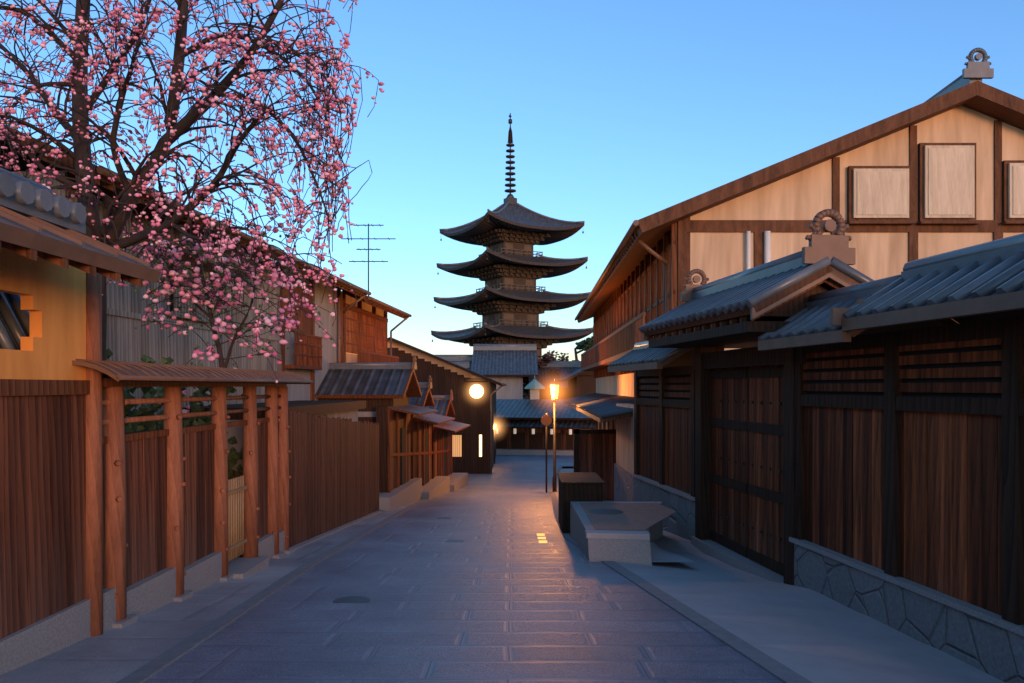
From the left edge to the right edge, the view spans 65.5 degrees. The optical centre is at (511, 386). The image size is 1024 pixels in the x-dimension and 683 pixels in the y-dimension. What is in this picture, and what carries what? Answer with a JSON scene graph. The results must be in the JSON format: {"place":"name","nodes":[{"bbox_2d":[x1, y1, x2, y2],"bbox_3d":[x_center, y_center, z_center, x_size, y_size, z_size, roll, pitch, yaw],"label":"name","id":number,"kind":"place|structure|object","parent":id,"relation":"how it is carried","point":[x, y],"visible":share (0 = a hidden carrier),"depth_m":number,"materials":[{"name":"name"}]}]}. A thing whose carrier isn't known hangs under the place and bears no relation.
{"place":"outdoors","nodes":[
{"label":"outdoors","id":0,"kind":"place"},
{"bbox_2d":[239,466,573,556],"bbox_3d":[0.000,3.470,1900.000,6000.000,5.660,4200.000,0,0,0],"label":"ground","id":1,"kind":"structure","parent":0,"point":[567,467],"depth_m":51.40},
{"bbox_2d":[0,168,160,675],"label":"house","id":2,"kind":"structure","parent":1,"relation":"on","point":[51,528],"depth_m":5.68,"materials":[{"name":"wood"}]},
{"bbox_2d":[106,348,242,556],"bbox_3d":[-4.692,1.073,8.893,2.481,3.053,5.090,0,0,0],"label":"shrub","id":3,"kind":"object","parent":1,"relation":"on","point":[234,456],"visible":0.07,"depth_m":9.52,"materials":[{"name":"green plant"}]},
{"bbox_2d":[0,0,384,360],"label":"cherry tree","id":4,"kind":"object","parent":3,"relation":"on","point":[77,78],"visible":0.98,"depth_m":7.96,"materials":[{"name":"pink plant"}]},
{"bbox_2d":[114,195,340,412],"bbox_3d":[-3.717,-0.833,9.662,2.919,3.352,2.276,0,0,0],"label":"cherry tree","id":5,"kind":"object","parent":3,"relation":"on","point":[183,276],"visible":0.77,"depth_m":9.57,"materials":[{"name":"pink plant"}]},
{"bbox_2d":[0,127,411,479],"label":"houses","id":6,"kind":"structure","parent":1,"relation":"on","point":[360,328],"depth_m":15.33,"materials":[{"name":"brown wood"}]},
{"bbox_2d":[315,355,470,510],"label":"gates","id":7,"kind":"object","parent":1,"relation":"on","point":[407,411],"visible":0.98,"depth_m":20.66,"materials":[{"name":"wood"}]},
{"bbox_2d":[431,113,592,398],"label":"pagoda","id":8,"kind":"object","parent":1,"relation":"on","point":[508,302],"visible":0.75,"depth_m":116.95,"materials":[{"name":"brown wood"}]},
{"bbox_2d":[435,344,595,398],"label":"building","id":9,"kind":"structure","parent":1,"relation":"on","point":[510,366],"depth_m":75.07,"materials":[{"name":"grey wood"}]},
{"bbox_2d":[496,399,595,454],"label":"building","id":10,"kind":"structure","parent":1,"relation":"on","point":[520,430],"depth_m":53.99,"materials":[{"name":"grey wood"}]},
{"bbox_2d":[525,375,544,399],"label":"small roof cupola","id":11,"kind":"object","parent":10,"relation":"on","point":[534,386],"visible":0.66,"depth_m":57.62,"materials":[{"name":"grey wood"}]},
{"bbox_2d":[523,350,573,396],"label":"tree","id":12,"kind":"object","parent":1,"relation":"on","point":[546,358],"visible":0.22,"depth_m":79.18,"materials":[{"name":"green plant"}]},
{"bbox_2d":[557,336,592,360],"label":"pine tree","id":13,"kind":"object","parent":1,"relation":"on","point":[585,345],"visible":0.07,"depth_m":86.08,"materials":[{"name":"green plant"}]},
{"bbox_2d":[608,338,694,540],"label":"wall","id":14,"kind":"structure","parent":1,"relation":"on","point":[664,425],"depth_m":14.04,"materials":[{"name":"wood"}]},
{"bbox_2d":[639,209,873,584],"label":"gate","id":15,"kind":"structure","parent":1,"relation":"on","point":[745,457],"depth_m":10.56,"materials":[{"name":"brown wood"}]},
{"bbox_2d":[564,48,1023,501],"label":"house","id":16,"kind":"structure","parent":1,"relation":"on","point":[940,171],"depth_m":16.00,"materials":[{"name":"brown wood"}]},
{"bbox_2d":[758,233,1023,682],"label":"wall","id":17,"kind":"structure","parent":1,"relation":"on","point":[909,456],"depth_m":7.01,"materials":[{"name":"wood"}]},
{"bbox_2d":[0,455,1004,682],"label":"street","id":18,"kind":"structure","parent":0,"point":[496,576],"depth_m":6.93,"materials":[{"name":"grey stone"}]},
{"bbox_2d":[72,359,312,631],"bbox_3d":[-3.266,1.209,8.697,0.742,2.849,5.300,0,0,1],"label":"log fence","id":19,"kind":"object","parent":18,"relation":"on","point":[184,518],"visible":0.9,"depth_m":7.79,"materials":[{"name":"wood"}]},
{"bbox_2d":[182,400,383,549],"bbox_3d":[-3.878,1.731,14.789,1.700,2.862,6.950,0,0,1],"label":"wooden fence","id":20,"kind":"object","parent":18,"relation":"on","point":[334,466],"visible":0.6,"depth_m":13.69,"materials":[{"name":"wood"}]},
{"bbox_2d":[388,337,505,473],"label":"house","id":21,"kind":"structure","parent":18,"relation":"on","point":[474,400],"depth_m":36.47,"materials":[{"name":"brown wood"}]},
{"bbox_2d":[494,424,496,463],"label":"lamp","id":22,"kind":"object","parent":18,"relation":"on","point":[495,426],"visible":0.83,"depth_m":43.98,"materials":[{"name":"orange"}]},
{"bbox_2d":[541,378,559,492],"bbox_3d":[1.252,1.630,25.885,0.793,3.820,0.413,0,0,-40],"label":"street lamp","id":23,"kind":"object","parent":18,"relation":"on","point":[546,420],"visible":0.94,"depth_m":25.92,"materials":[{"name":"orange"}]},
{"bbox_2d":[557,472,604,532],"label":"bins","id":24,"kind":"object","parent":18,"relation":"on","point":[580,486],"visible":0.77,"depth_m":13.60,"materials":[{"name":"brown wood"}]},
{"bbox_2d":[570,501,694,565],"bbox_3d":[1.760,2.361,11.726,1.560,0.879,3.348,0,0,0],"label":"stone bench","id":25,"kind":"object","parent":18,"relation":"on","point":[624,532],"depth_m":11.05,"materials":[{"name":"stone"}]},
{"bbox_2d":[0,0,1023,360],"label":"sky","id":26,"kind":"structure","parent":0,"point":[623,112],"materials":[{"name":"blue"}]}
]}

